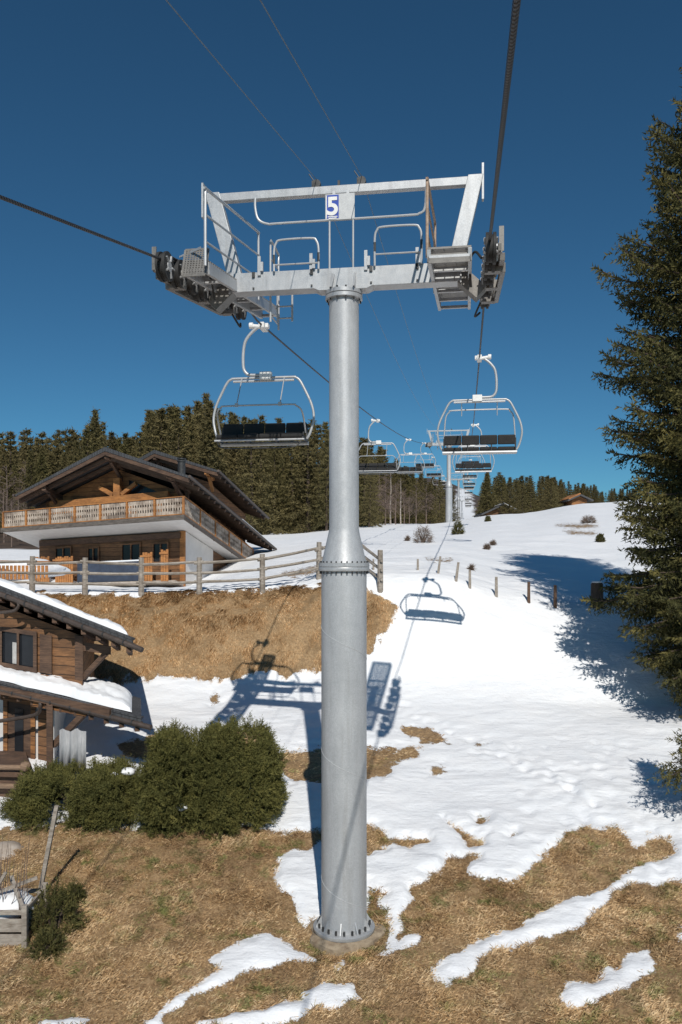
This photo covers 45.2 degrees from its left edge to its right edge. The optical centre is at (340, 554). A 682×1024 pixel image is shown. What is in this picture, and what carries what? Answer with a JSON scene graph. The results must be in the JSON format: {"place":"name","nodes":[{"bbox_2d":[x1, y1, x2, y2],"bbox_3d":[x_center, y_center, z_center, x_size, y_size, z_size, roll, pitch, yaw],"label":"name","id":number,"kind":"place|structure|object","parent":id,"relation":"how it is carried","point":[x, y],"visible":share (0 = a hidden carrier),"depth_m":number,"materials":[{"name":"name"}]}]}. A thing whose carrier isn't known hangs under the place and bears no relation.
{"place":"outdoors","nodes":[
{"label":"outdoors","id":0,"kind":"place"},
{"bbox_2d":[0,478,681,1023],"bbox_3d":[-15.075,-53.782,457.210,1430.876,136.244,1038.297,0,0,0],"label":"ground","id":1,"kind":"structure","parent":0,"point":[544,718],"depth_m":22.74,"materials":[{"name":"snow"}]},
{"bbox_2d":[0,476,17,527],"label":"conifer","id":2,"kind":"object","parent":1,"relation":"on","point":[10,492],"visible":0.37,"depth_m":100.69,"materials":[{"name":"green plant"}]},
{"bbox_2d":[0,485,19,542],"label":"bare tree","id":3,"kind":"object","parent":1,"relation":"on","point":[3,497],"visible":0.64,"depth_m":77.96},
{"bbox_2d":[0,841,23,859],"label":"boulder","id":4,"kind":"object","parent":1,"relation":"on","point":[13,845],"visible":0.53,"depth_m":17.03,"materials":[{"name":"stone"}]},
{"bbox_2d":[0,431,25,524],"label":"conifer","id":5,"kind":"object","parent":1,"relation":"on","point":[10,447],"visible":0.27,"depth_m":119.41,"materials":[{"name":"green plant"}]},
{"bbox_2d":[0,465,25,535],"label":"bare tree","id":6,"kind":"object","parent":1,"relation":"on","point":[6,470],"visible":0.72,"depth_m":94.99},
{"bbox_2d":[6,465,21,509],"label":"conifer","id":7,"kind":"object","parent":1,"relation":"on","point":[13,474],"visible":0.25,"depth_m":114.01,"materials":[{"name":"green plant"}]},
{"bbox_2d":[0,751,31,796],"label":"log railing","id":8,"kind":"object","parent":1,"relation":"on","point":[12,763],"visible":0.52,"depth_m":19.52,"materials":[{"name":"wood"}]},
{"bbox_2d":[0,872,47,948],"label":"compost frame","id":9,"kind":"object","parent":1,"relation":"on","point":[21,925],"visible":0.59,"depth_m":13.93,"materials":[{"name":"grey wood"}]},
{"bbox_2d":[0,837,29,909],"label":"bare twig bush","id":10,"kind":"object","parent":9,"relation":"in","point":[13,875],"visible":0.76,"depth_m":14.37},
{"bbox_2d":[0,889,33,918],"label":"snow heap","id":11,"kind":"object","parent":9,"relation":"in","point":[5,904],"visible":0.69,"depth_m":14.20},
{"bbox_2d":[0,560,51,579],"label":"slatted terrace fence","id":12,"kind":"object","parent":1,"relation":"on","point":[25,568],"visible":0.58,"depth_m":35.98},
{"bbox_2d":[17,450,42,521],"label":"conifer","id":13,"kind":"object","parent":1,"relation":"on","point":[30,471],"visible":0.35,"depth_m":96.08,"materials":[{"name":"green plant"}]},
{"bbox_2d":[16,454,52,525],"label":"conifer","id":14,"kind":"object","parent":1,"relation":"on","point":[42,461],"visible":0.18,"depth_m":111.29,"materials":[{"name":"green plant"}]},
{"bbox_2d":[0,558,70,580],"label":"snow bank","id":15,"kind":"structure","parent":1,"relation":"on","point":[55,568],"depth_m":37.38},
{"bbox_2d":[23,922,72,963],"bbox_3d":[-4.930,6.544,13.780,0.856,0.690,0.855,0,0,0],"label":"dwarf pine","id":16,"kind":"object","parent":1,"relation":"on","point":[41,941],"visible":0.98,"depth_m":13.70,"materials":[{"name":"green plant"}]},
{"bbox_2d":[37,805,58,893],"bbox_3d":[-5.510,5.646,15.355,0.432,1.884,0.082,0,0,-8],"label":"leaning post","id":17,"kind":"object","parent":1,"relation":"on","point":[49,842],"visible":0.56,"depth_m":15.33,"materials":[{"name":"grey wood"}]},
{"bbox_2d":[44,453,58,478],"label":"conifer","id":18,"kind":"object","parent":1,"relation":"on","point":[51,460],"visible":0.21,"depth_m":129.62,"materials":[{"name":"green plant"}]},
{"bbox_2d":[15,871,89,934],"bbox_3d":[-5.048,6.191,14.456,1.306,1.255,1.102,0,0,0],"label":"dwarf pine","id":19,"kind":"object","parent":1,"relation":"on","point":[60,906],"visible":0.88,"depth_m":14.35,"materials":[{"name":"green plant"}]},
{"bbox_2d":[0,753,139,833],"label":"hedge shrub","id":20,"kind":"object","parent":1,"relation":"on","point":[43,787],"visible":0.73,"depth_m":18.23,"materials":[{"name":"green plant"}]},
{"bbox_2d":[59,728,85,770],"bbox_3d":[-6.463,4.724,19.756,0.834,1.088,0.107,0,0,22],"label":"canvas screen","id":21,"kind":"object","parent":1,"relation":"on","point":[72,744],"visible":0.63,"depth_m":19.75,"materials":[{"name":"fabric"}]},
{"bbox_2d":[69,440,81,464],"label":"conifer","id":22,"kind":"object","parent":1,"relation":"on","point":[75,455],"visible":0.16,"depth_m":121.18,"materials":[{"name":"green plant"}]},
{"bbox_2d":[0,586,152,768],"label":"chalet","id":23,"kind":"object","parent":1,"relation":"on","point":[38,636],"visible":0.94,"depth_m":21.76,"materials":[{"name":"brown wood"}]},
{"bbox_2d":[0,626,51,673],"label":"window","id":24,"kind":"structure","parent":23,"relation":"in","point":[18,647],"depth_m":22.15,"materials":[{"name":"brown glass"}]},
{"bbox_2d":[0,578,127,634],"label":"roof snow","id":25,"kind":"structure","parent":23,"relation":"on","point":[18,588],"depth_m":21.35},
{"bbox_2d":[0,665,131,711],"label":"roof snow","id":26,"kind":"structure","parent":23,"relation":"on","point":[101,692],"depth_m":21.25,"materials":[{"name":"snow"}]},
{"bbox_2d":[64,877,88,904],"bbox_3d":[-4.994,6.307,15.278,0.588,0.632,0.541,0,0,0],"label":"dwarf pine","id":27,"kind":"object","parent":1,"relation":"on","point":[79,892],"visible":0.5,"depth_m":15.25,"materials":[{"name":"green plant"}]},
{"bbox_2d":[76,428,95,459],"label":"conifer","id":28,"kind":"object","parent":1,"relation":"on","point":[86,439],"visible":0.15,"depth_m":108.53,"materials":[{"name":"green plant"}]},
{"bbox_2d":[83,437,101,456],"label":"conifer","id":29,"kind":"object","parent":1,"relation":"on","point":[97,447],"visible":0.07,"depth_m":96.69,"materials":[{"name":"green plant"}]},
{"bbox_2d":[86,408,106,453],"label":"conifer","id":30,"kind":"object","parent":1,"relation":"on","point":[95,434],"visible":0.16,"depth_m":149.74,"materials":[{"name":"green plant"}]},
{"bbox_2d":[102,430,120,451],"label":"conifer","id":31,"kind":"object","parent":1,"relation":"on","point":[111,436],"visible":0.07,"depth_m":113.36,"materials":[{"name":"green plant"}]},
{"bbox_2d":[61,756,189,834],"bbox_3d":[-4.700,5.418,18.730,3.157,1.615,2.488,0,0,0],"label":"hedge shrub","id":32,"kind":"object","parent":1,"relation":"on","point":[87,805],"visible":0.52,"depth_m":17.89,"materials":[{"name":"green plant"}]},
{"bbox_2d":[0,406,273,489],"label":"distant wood","id":33,"kind":"object","parent":1,"relation":"on","point":[48,446],"visible":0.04,"depth_m":166.47,"materials":[{"name":"plant"}]},
{"bbox_2d":[0,447,276,587],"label":"chalet","id":34,"kind":"object","parent":1,"relation":"on","point":[105,504],"visible":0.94,"depth_m":44.94,"materials":[{"name":"wood"},{"name":"dark slate"},{"name":"white plaster"}]},
{"bbox_2d":[54,546,71,561],"bbox_3d":[-16.062,0.144,47.364,1.328,1.272,0.099,0,0,27],"label":"window","id":35,"kind":"structure","parent":34,"relation":"in","point":[66,550],"depth_m":47.33,"materials":[{"name":"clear glass"}]},
{"bbox_2d":[87,546,99,560],"bbox_3d":[-14.008,0.107,46.320,0.927,1.157,0.099,0,0,27],"label":"window","id":36,"kind":"structure","parent":34,"relation":"in","point":[93,553],"depth_m":46.28,"materials":[{"name":"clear glass"}]},
{"bbox_2d":[121,542,140,559],"bbox_3d":[-11.553,-0.022,45.072,1.428,1.326,0.099,0,0,27],"label":"window","id":37,"kind":"structure","parent":34,"relation":"in","point":[129,551],"depth_m":45.04,"materials":[{"name":"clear glass"}]},
{"bbox_2d":[129,480,155,493],"bbox_3d":[-10.601,-3.639,43.955,2.011,0.807,0.028,0,0,27],"label":"gable window","id":38,"kind":"structure","parent":34,"relation":"in","point":[139,488],"depth_m":44.06,"materials":[{"name":"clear glass"}]},
{"bbox_2d":[152,541,168,562],"bbox_3d":[-9.722,-0.100,44.141,1.127,1.214,0.099,0,0,27],"label":"window","id":39,"kind":"structure","parent":34,"relation":"in","point":[157,547],"depth_m":44.22,"materials":[{"name":"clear glass"}]},
{"bbox_2d":[129,432,149,457],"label":"conifer","id":40,"kind":"object","parent":1,"relation":"on","point":[139,447],"visible":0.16,"depth_m":84.61,"materials":[{"name":"green plant"}]},
{"bbox_2d":[135,409,159,457],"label":"conifer","id":41,"kind":"object","parent":1,"relation":"on","point":[147,427],"visible":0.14,"depth_m":90.02,"materials":[{"name":"green plant"}]},
{"bbox_2d":[141,407,177,453],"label":"conifer","id":42,"kind":"object","parent":1,"relation":"on","point":[160,414],"visible":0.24,"depth_m":83.86,"materials":[{"name":"green plant"}]},
{"bbox_2d":[154,404,192,460],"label":"conifer","id":43,"kind":"object","parent":1,"relation":"on","point":[167,413],"visible":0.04,"depth_m":92.01,"materials":[{"name":"green plant"}]},
{"bbox_2d":[154,406,196,460],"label":"conifer","id":44,"kind":"object","parent":1,"relation":"on","point":[175,416],"visible":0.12,"depth_m":87.78,"materials":[{"name":"green plant"}]},
{"bbox_2d":[161,421,195,460],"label":"conifer","id":45,"kind":"object","parent":1,"relation":"on","point":[177,429],"visible":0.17,"depth_m":82.08,"materials":[{"name":"green plant"}]},
{"bbox_2d":[182,405,197,458],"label":"conifer","id":46,"kind":"object","parent":1,"relation":"on","point":[188,419],"visible":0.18,"depth_m":99.39,"materials":[{"name":"green plant"}]},
{"bbox_2d":[0,542,382,596],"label":"split rail fence","id":47,"kind":"object","parent":1,"relation":"on","point":[32,562],"visible":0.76,"depth_m":31.21,"materials":[{"name":"grey wood"}]},
{"bbox_2d":[131,717,255,841],"bbox_3d":[-3.253,4.937,18.427,2.782,2.761,2.605,0,0,0],"label":"hedge shrub","id":48,"kind":"object","parent":1,"relation":"on","point":[169,749],"visible":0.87,"depth_m":17.64,"materials":[{"name":"green plant"}]},
{"bbox_2d":[189,400,203,453],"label":"conifer","id":49,"kind":"object","parent":1,"relation":"on","point":[197,408],"visible":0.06,"depth_m":103.80,"materials":[{"name":"green plant"}]},
{"bbox_2d":[191,392,210,463],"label":"conifer","id":50,"kind":"object","parent":1,"relation":"on","point":[206,396],"visible":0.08,"depth_m":95.77,"materials":[{"name":"green plant"}]},
{"bbox_2d":[190,399,232,474],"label":"conifer","id":51,"kind":"object","parent":1,"relation":"on","point":[210,403],"visible":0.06,"depth_m":90.77,"materials":[{"name":"green plant"}]},
{"bbox_2d":[192,420,251,520],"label":"conifer","id":52,"kind":"object","parent":1,"relation":"on","point":[208,445],"visible":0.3,"depth_m":81.73,"materials":[{"name":"green plant"}]},
{"bbox_2d":[188,404,263,524],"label":"conifer","id":53,"kind":"object","parent":1,"relation":"on","point":[209,414],"visible":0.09,"depth_m":85.64,"materials":[{"name":"green plant"}]},
{"bbox_2d":[177,712,293,835],"bbox_3d":[-2.464,4.926,18.784,2.710,2.613,2.618,0,0,0],"label":"hedge shrub","id":54,"kind":"object","parent":1,"relation":"on","point":[265,772],"visible":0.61,"depth_m":17.99,"materials":[{"name":"green plant"}]},
{"bbox_2d":[227,418,248,514],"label":"conifer","id":55,"kind":"object","parent":1,"relation":"on","point":[235,463],"visible":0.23,"depth_m":91.22,"materials":[{"name":"green plant"}]},
{"bbox_2d":[232,419,290,534],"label":"conifer","id":56,"kind":"object","parent":1,"relation":"on","point":[248,475],"visible":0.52,"depth_m":83.18,"materials":[{"name":"green plant"}]},
{"bbox_2d":[246,433,282,531],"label":"conifer","id":57,"kind":"object","parent":1,"relation":"on","point":[255,475],"visible":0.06,"depth_m":96.25,"materials":[{"name":"green plant"}]},
{"bbox_2d":[253,441,295,533],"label":"conifer","id":58,"kind":"object","parent":1,"relation":"on","point":[274,453],"visible":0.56,"depth_m":89.39,"materials":[{"name":"green plant"}]},
{"bbox_2d":[269,422,301,520],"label":"conifer","id":59,"kind":"object","parent":1,"relation":"on","point":[282,449],"visible":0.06,"depth_m":100.33,"materials":[{"name":"green plant"}]},
{"bbox_2d":[272,440,320,531],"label":"conifer","id":60,"kind":"object","parent":1,"relation":"on","point":[291,454],"visible":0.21,"depth_m":95.13,"materials":[{"name":"green plant"}]},
{"bbox_2d":[270,423,328,533],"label":"conifer","id":61,"kind":"object","parent":1,"relation":"on","point":[307,509],"visible":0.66,"depth_m":86.77,"materials":[{"name":"green plant"}]},
{"bbox_2d":[280,428,318,521],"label":"conifer","id":62,"kind":"object","parent":1,"relation":"on","point":[289,473],"visible":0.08,"depth_m":97.80,"materials":[{"name":"green plant"}]},
{"bbox_2d":[282,452,323,531],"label":"conifer","id":63,"kind":"object","parent":1,"relation":"on","point":[304,494],"visible":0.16,"depth_m":90.81,"materials":[{"name":"green plant"}]},
{"bbox_2d":[306,429,328,530],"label":"conifer","id":64,"kind":"object","parent":1,"relation":"on","point":[325,504],"visible":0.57,"depth_m":84.10,"materials":[{"name":"green plant"}]},
{"bbox_2d":[309,424,328,499],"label":"conifer","id":65,"kind":"object","parent":1,"relation":"on","point":[317,431],"visible":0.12,"depth_m":105.42,"materials":[{"name":"green plant"}]},
{"bbox_2d":[152,162,505,956],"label":"lift tower","id":66,"kind":"structure","parent":1,"relation":"on","point":[342,924],"depth_m":14.20,"materials":[{"name":"metal"}]},
{"bbox_2d":[0,195,458,500],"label":"haul cable","id":67,"kind":"object","parent":66,"relation":"attached to","point":[19,204],"visible":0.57,"depth_m":10.56,"materials":[{"name":"metal"}]},
{"bbox_2d":[212,322,314,448],"bbox_3d":[-1.812,-3.867,18.718,2.423,2.981,0.728,0,0,9],"label":"chairlift chair","id":68,"kind":"object","parent":67,"relation":"hanging from","point":[275,432],"visible":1,"depth_m":18.84,"materials":[{"name":"white paint"}]},
{"bbox_2d":[359,419,400,474],"bbox_3d":[1.890,-5.629,42.735,2.423,2.981,0.728,0,0,9],"label":"chairlift chair","id":69,"kind":"object","parent":67,"relation":"hanging from","point":[382,468],"visible":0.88,"depth_m":42.85,"materials":[{"name":"black metal"}]},
{"bbox_2d":[396,439,424,473],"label":"chairlift chair","id":70,"kind":"object","parent":67,"relation":"hanging from","point":[400,470],"visible":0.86,"depth_m":66.88,"materials":[{"name":"black metal"}]},
{"bbox_2d":[414,442,435,468],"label":"chairlift chair","id":71,"kind":"object","parent":67,"relation":"hanging from","point":[427,466],"visible":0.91,"depth_m":90.91,"materials":[{"name":"black metal"}]},
{"bbox_2d":[166,0,453,469],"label":"overhead wire","id":72,"kind":"object","parent":66,"relation":"attached to","point":[272,127],"visible":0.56,"depth_m":10.19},
{"bbox_2d":[260,0,461,493],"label":"overhead wire","id":73,"kind":"object","parent":66,"relation":"attached to","point":[342,143],"visible":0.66,"depth_m":10.70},
{"bbox_2d":[468,0,520,491],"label":"haul cable","id":74,"kind":"object","parent":66,"relation":"attached to","point":[515,11],"visible":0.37,"depth_m":5.93,"materials":[{"name":"metal"}]},
{"bbox_2d":[452,423,494,472],"bbox_3d":[7.653,-6.158,47.403,2.423,2.840,0.650,0,0,9],"label":"chairlift chair","id":75,"kind":"object","parent":74,"relation":"hanging from","point":[474,465],"visible":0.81,"depth_m":47.20,"materials":[{"name":"black metal"}]},
{"bbox_2d":[437,354,522,454],"bbox_3d":[3.950,-4.265,23.386,2.423,2.840,0.650,0,0,9],"label":"chairlift chair","id":76,"kind":"object","parent":74,"relation":"hanging from","point":[467,440],"visible":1,"depth_m":23.19,"materials":[{"name":"white paint"}]},
{"bbox_2d":[0,582,681,1023],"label":"grass","id":77,"kind":"structure","parent":1,"relation":"on","point":[436,926],"depth_m":14.69,"materials":[{"name":"plant"}]},
{"bbox_2d":[317,479,368,530],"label":"conifer","id":78,"kind":"object","parent":1,"relation":"on","point":[362,494],"visible":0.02,"depth_m":85.82,"materials":[{"name":"green plant"}]},
{"bbox_2d":[359,461,382,526],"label":"conifer","id":79,"kind":"object","parent":1,"relation":"on","point":[369,493],"visible":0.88,"depth_m":81.90,"materials":[{"name":"green plant"}]},
{"bbox_2d":[359,447,382,526],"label":"conifer","id":80,"kind":"object","parent":1,"relation":"on","point":[362,461],"visible":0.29,"depth_m":88.00,"materials":[{"name":"green plant"}]},
{"bbox_2d":[359,438,387,522],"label":"conifer","id":81,"kind":"object","parent":1,"relation":"on","point":[366,441],"visible":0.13,"depth_m":111.06,"materials":[{"name":"green plant"}]},
{"bbox_2d":[359,449,388,524],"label":"conifer","id":82,"kind":"object","parent":1,"relation":"on","point":[376,493],"visible":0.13,"depth_m":92.80,"materials":[{"name":"green plant"}]},
{"bbox_2d":[379,473,402,523],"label":"bare tree","id":83,"kind":"object","parent":1,"relation":"on","point":[390,494],"visible":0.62,"depth_m":100.90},
{"bbox_2d":[386,474,403,523],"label":"conifer","id":84,"kind":"object","parent":1,"relation":"on","point":[397,500],"visible":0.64,"depth_m":117.98,"materials":[{"name":"green plant"}]},
{"bbox_2d":[382,484,407,524],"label":"bare tree","id":85,"kind":"object","parent":1,"relation":"on","point":[389,505],"visible":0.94,"depth_m":95.92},
{"bbox_2d":[381,466,423,523],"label":"conifer","id":86,"kind":"object","parent":1,"relation":"on","point":[406,477],"visible":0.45,"depth_m":121.24,"materials":[{"name":"green plant"}]},
{"bbox_2d":[406,473,425,523],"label":"conifer","id":87,"kind":"object","parent":1,"relation":"on","point":[412,475],"visible":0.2,"depth_m":136.32,"materials":[{"name":"green plant"}]},
{"bbox_2d":[411,527,435,542],"bbox_3d":[4.994,-1.239,49.638,1.648,1.314,1.682,0,0,0],"label":"bush","id":88,"kind":"object","parent":1,"relation":"on","point":[421,538],"visible":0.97,"depth_m":49.45,"materials":[{"name":"brown plant"}]},
{"bbox_2d":[418,481,444,523],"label":"conifer","id":89,"kind":"object","parent":1,"relation":"on","point":[429,514],"visible":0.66,"depth_m":125.89,"materials":[{"name":"green plant"}]},
{"bbox_2d":[427,477,445,523],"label":"conifer","id":90,"kind":"object","parent":1,"relation":"on","point":[440,513],"visible":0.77,"depth_m":118.09,"materials":[{"name":"green plant"}]},
{"bbox_2d":[425,428,469,522],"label":"lift tower","id":91,"kind":"structure","parent":1,"relation":"on","point":[448,486],"depth_m":96.92,"materials":[{"name":"metal"}]},
{"bbox_2d":[452,488,460,521],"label":"conifer","id":92,"kind":"object","parent":1,"relation":"on","point":[454,511],"visible":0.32,"depth_m":194.68,"materials":[{"name":"green plant"}]},
{"bbox_2d":[450,520,464,534],"bbox_3d":[8.492,-1.979,59.300,1.197,1.200,1.201,0,0,0],"label":"bush","id":93,"kind":"object","parent":1,"relation":"on","point":[454,529],"visible":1,"depth_m":59.15,"materials":[{"name":"green plant"}]},
{"bbox_2d":[451,473,469,520],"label":"lift tower","id":94,"kind":"structure","parent":1,"relation":"on","point":[458,493],"depth_m":203.67,"materials":[{"name":"metal"}]},
{"bbox_2d":[473,473,498,513],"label":"conifer","id":95,"kind":"object","parent":1,"relation":"on","point":[486,506],"visible":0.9,"depth_m":127.77,"materials":[{"name":"green plant"}]},
{"bbox_2d":[474,504,521,516],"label":"distant chalet","id":96,"kind":"object","parent":1,"relation":"on","point":[491,511],"visible":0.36,"depth_m":125.00,"materials":[{"name":"wood"}]},
{"bbox_2d":[493,475,510,504],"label":"conifer","id":97,"kind":"object","parent":1,"relation":"on","point":[501,489],"visible":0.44,"depth_m":136.91,"materials":[{"name":"green plant"}]},
{"bbox_2d":[496,477,521,514],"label":"conifer","id":98,"kind":"object","parent":1,"relation":"on","point":[506,501],"visible":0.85,"depth_m":120.06,"materials":[{"name":"green plant"}]},
{"bbox_2d":[515,483,529,513],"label":"conifer","id":99,"kind":"object","parent":1,"relation":"on","point":[522,491],"visible":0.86,"depth_m":123.00,"materials":[{"name":"green plant"}]},
{"bbox_2d":[520,475,542,512],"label":"conifer","id":100,"kind":"object","parent":1,"relation":"on","point":[530,492],"visible":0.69,"depth_m":134.49,"materials":[{"name":"green plant"}]},
{"bbox_2d":[534,476,544,510],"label":"conifer","id":101,"kind":"object","parent":1,"relation":"on","point":[539,483],"visible":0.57,"depth_m":141.71,"materials":[{"name":"green plant"}]},
{"bbox_2d":[540,478,562,509],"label":"conifer","id":102,"kind":"object","parent":1,"relation":"on","point":[551,502],"visible":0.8,"depth_m":119.67,"materials":[{"name":"green plant"}]},
{"bbox_2d":[556,493,593,505],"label":"distant chalet","id":103,"kind":"object","parent":1,"relation":"on","point":[578,498],"visible":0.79,"depth_m":129.00,"materials":[{"name":"wood"}]},
{"bbox_2d":[544,479,641,502],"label":"distant wood","id":104,"kind":"object","parent":1,"relation":"on","point":[575,485],"visible":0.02,"depth_m":218.26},
{"bbox_2d":[590,583,602,608],"bbox_3d":[9.872,1.645,31.590,0.520,1.120,0.507,0,0,0],"label":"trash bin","id":105,"kind":"object","parent":1,"relation":"on","point":[596,592],"visible":0.55,"depth_m":31.39,"materials":[{"name":"black metal"}]},
{"bbox_2d":[580,67,681,711],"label":"spruce tree","id":106,"kind":"object","parent":1,"relation":"on","point":[650,599],"visible":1,"depth_m":24.82,"materials":[{"name":"green plant"}]},
{"bbox_2d":[647,704,681,799],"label":"spruce tree","id":107,"kind":"object","parent":1,"relation":"on","point":[676,774],"visible":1,"depth_m":18.22,"materials":[{"name":"green plant"}]},
{"bbox_2d":[0,0,681,502],"label":"sky","id":108,"kind":"structure","parent":0,"point":[115,116],"materials":[{"name":"blue"}]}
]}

